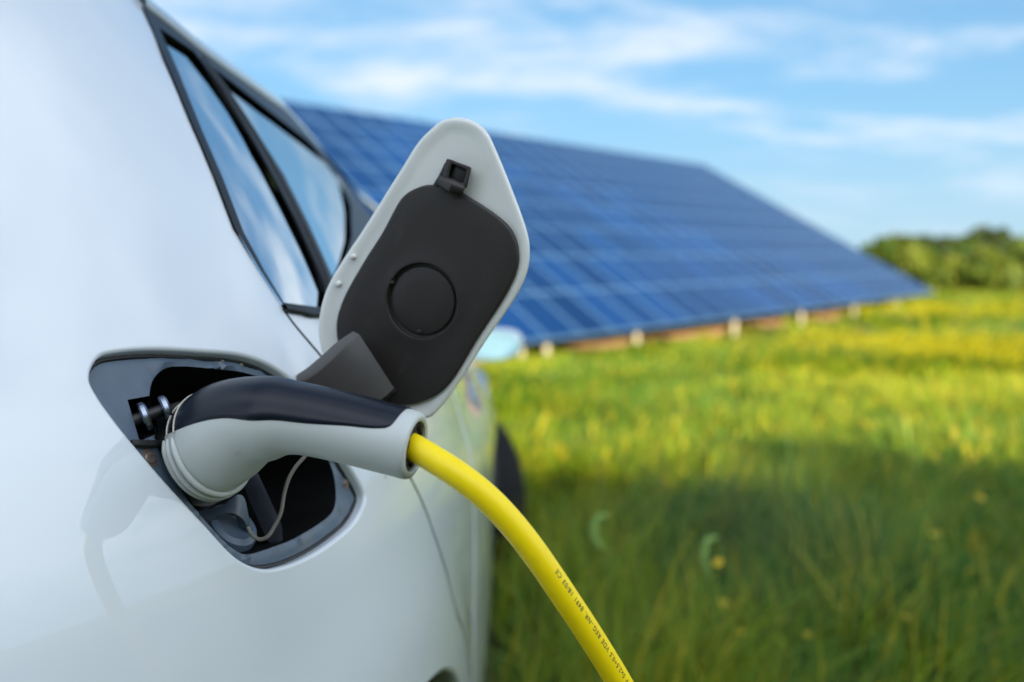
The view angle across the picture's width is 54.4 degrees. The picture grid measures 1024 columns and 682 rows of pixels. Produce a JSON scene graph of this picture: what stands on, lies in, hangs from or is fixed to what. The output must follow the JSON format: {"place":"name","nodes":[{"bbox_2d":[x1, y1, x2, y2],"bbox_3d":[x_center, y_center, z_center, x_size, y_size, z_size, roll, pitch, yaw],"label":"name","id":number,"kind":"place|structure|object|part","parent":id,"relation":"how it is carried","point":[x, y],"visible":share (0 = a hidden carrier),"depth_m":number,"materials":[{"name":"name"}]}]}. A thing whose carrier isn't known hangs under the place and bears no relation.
{"place":"outdoors","nodes":[
{"label":"outdoors","id":0,"kind":"place"},
{"bbox_2d":[151,0,1023,249],"label":"sky","id":1,"kind":"structure","parent":0,"point":[863,121],"materials":[{"name":"blue"}]},
{"bbox_2d":[473,306,846,363],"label":"bare earth","id":2,"kind":"structure","parent":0,"point":[684,331],"depth_m":20.44,"materials":[{"name":"brown soil"}]},
{"bbox_2d":[474,287,1023,681],"bbox_3d":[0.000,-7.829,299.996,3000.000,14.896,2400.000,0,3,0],"label":"ground","id":3,"kind":"structure","parent":0,"point":[491,643],"depth_m":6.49,"materials":[{"name":"green plant"}]},
{"bbox_2d":[0,0,529,681],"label":"electric car","id":4,"kind":"object","parent":3,"relation":"on","point":[184,212],"visible":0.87,"depth_m":0.68,"materials":[{"name":"white paint"}]},
{"bbox_3d":[-0.243,-0.154,0.866,0.093,0.253,0.259,-3,4,-42],"label":"quarter window","id":5,"kind":"part","parent":4,"relation":"part of","materials":[{"name":"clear glass"}]},
{"bbox_3d":[-0.232,-0.170,1.105,0.142,0.214,0.461,0,3,0],"label":"door window","id":6,"kind":"part","parent":4,"relation":"part of","materials":[{"name":"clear glass"}]},
{"bbox_3d":[-0.228,-0.187,1.998,0.170,0.221,1.374,0,3,-2],"label":"door window","id":7,"kind":"part","parent":4,"relation":"part of","materials":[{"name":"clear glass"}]},
{"bbox_3d":[-0.099,0.368,1.063,0.092,0.816,0.587,0,3,6],"label":"rear door","id":8,"kind":"part","parent":4,"relation":"part of","materials":[{"name":"white paint"}]},
{"bbox_2d":[162,376,633,681],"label":"charging cable","id":9,"kind":"object","parent":4,"relation":"attached to","point":[226,439],"visible":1,"depth_m":0.56,"materials":[{"name":"yellow plastic"}]},
{"bbox_3d":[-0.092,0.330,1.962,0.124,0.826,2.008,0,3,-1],"label":"front door","id":10,"kind":"part","parent":4,"relation":"part of","materials":[{"name":"white paint"}]},
{"bbox_2d":[590,513,611,633],"bbox_3d":[0.256,0.719,2.773,0.087,0.489,0.033,-2,4,-33],"label":"seed head plant","id":11,"kind":"object","parent":3,"relation":"on","point":[596,520],"visible":0.94,"depth_m":2.74,"materials":[{"name":"green plant"}]},
{"bbox_2d":[281,100,934,365],"bbox_3d":[3.524,-3.425,28.052,10.632,6.790,29.549,2,4,37],"label":"solar array","id":12,"kind":"object","parent":3,"relation":"on","point":[621,241],"visible":0.71,"depth_m":25.21,"materials":[{"name":"blue photovoltaic glass"},{"name":"silicon cells"},{"name":"metal frame"}]},
{"bbox_2d":[700,536,716,662],"bbox_3d":[0.556,0.751,2.770,0.076,0.427,0.035,-2,4,-39],"label":"seed head plant","id":13,"kind":"object","parent":3,"relation":"on","point":[704,550],"visible":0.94,"depth_m":2.74,"materials":[{"name":"green plant"}]},
{"bbox_2d":[713,558,723,585],"bbox_3d":[0.723,0.847,3.502,0.042,0.163,0.029,1,3,19],"label":"yellow flower","id":14,"kind":"object","parent":3,"relation":"on","point":[719,562],"visible":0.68,"depth_m":3.50,"materials":[{"name":"yellow plant"}]},
{"bbox_2d":[719,599,731,608],"bbox_3d":[0.682,0.887,3.203,0.047,0.112,0.046,0,3,0],"label":"yellow flower","id":15,"kind":"object","parent":3,"relation":"on","point":[725,602],"visible":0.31,"depth_m":3.20,"materials":[{"name":"yellow plant"}]},
{"bbox_2d":[521,287,1023,406],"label":"meadow flowers","id":16,"kind":"object","parent":3,"relation":"on","point":[933,342],"visible":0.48,"depth_m":16.54,"materials":[{"name":"yellow plant"}]},
{"bbox_2d":[859,236,899,270],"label":"tree","id":17,"kind":"object","parent":3,"relation":"on","point":[883,250],"visible":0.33,"depth_m":59.20,"materials":[{"name":"green plant"}]},
{"bbox_2d":[884,231,927,272],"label":"tree","id":18,"kind":"object","parent":3,"relation":"on","point":[905,241],"visible":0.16,"depth_m":61.05,"materials":[{"name":"green plant"}]},
{"bbox_2d":[898,244,966,291],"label":"tree","id":19,"kind":"object","parent":3,"relation":"on","point":[929,268],"visible":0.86,"depth_m":54.82,"materials":[{"name":"green plant"}]},
{"bbox_2d":[913,234,956,255],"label":"tree","id":20,"kind":"object","parent":3,"relation":"on","point":[931,242],"visible":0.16,"depth_m":66.81,"materials":[{"name":"green plant"}]},
{"bbox_2d":[930,531,940,555],"bbox_3d":[1.706,0.835,4.007,0.052,0.136,0.053,0,3,0],"label":"yellow flower","id":21,"kind":"object","parent":3,"relation":"on","point":[932,533],"visible":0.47,"depth_m":4.01,"materials":[{"name":"yellow plant"}]},
{"bbox_2d":[942,234,984,291],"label":"tree","id":22,"kind":"object","parent":3,"relation":"on","point":[963,247],"visible":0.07,"depth_m":57.64,"materials":[{"name":"green plant"}]},
{"bbox_2d":[976,494,983,518],"bbox_3d":[2.257,0.801,4.800,0.037,0.125,0.046,3,4,45],"label":"yellow flower","id":23,"kind":"object","parent":3,"relation":"on","point":[981,498],"visible":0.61,"depth_m":4.80,"materials":[{"name":"yellow plant"}]},
{"bbox_2d":[961,225,1014,251],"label":"tree","id":24,"kind":"object","parent":3,"relation":"on","point":[996,239],"visible":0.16,"depth_m":67.25,"materials":[{"name":"green plant"}]},
{"bbox_2d":[957,245,1023,293],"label":"tree","id":25,"kind":"object","parent":3,"relation":"on","point":[983,268],"visible":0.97,"depth_m":53.95,"materials":[{"name":"green plant"}]},
{"bbox_2d":[1003,235,1023,292],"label":"tree","id":26,"kind":"object","parent":3,"relation":"on","point":[1015,248],"visible":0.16,"depth_m":59.83,"materials":[{"name":"green plant"}]}
]}

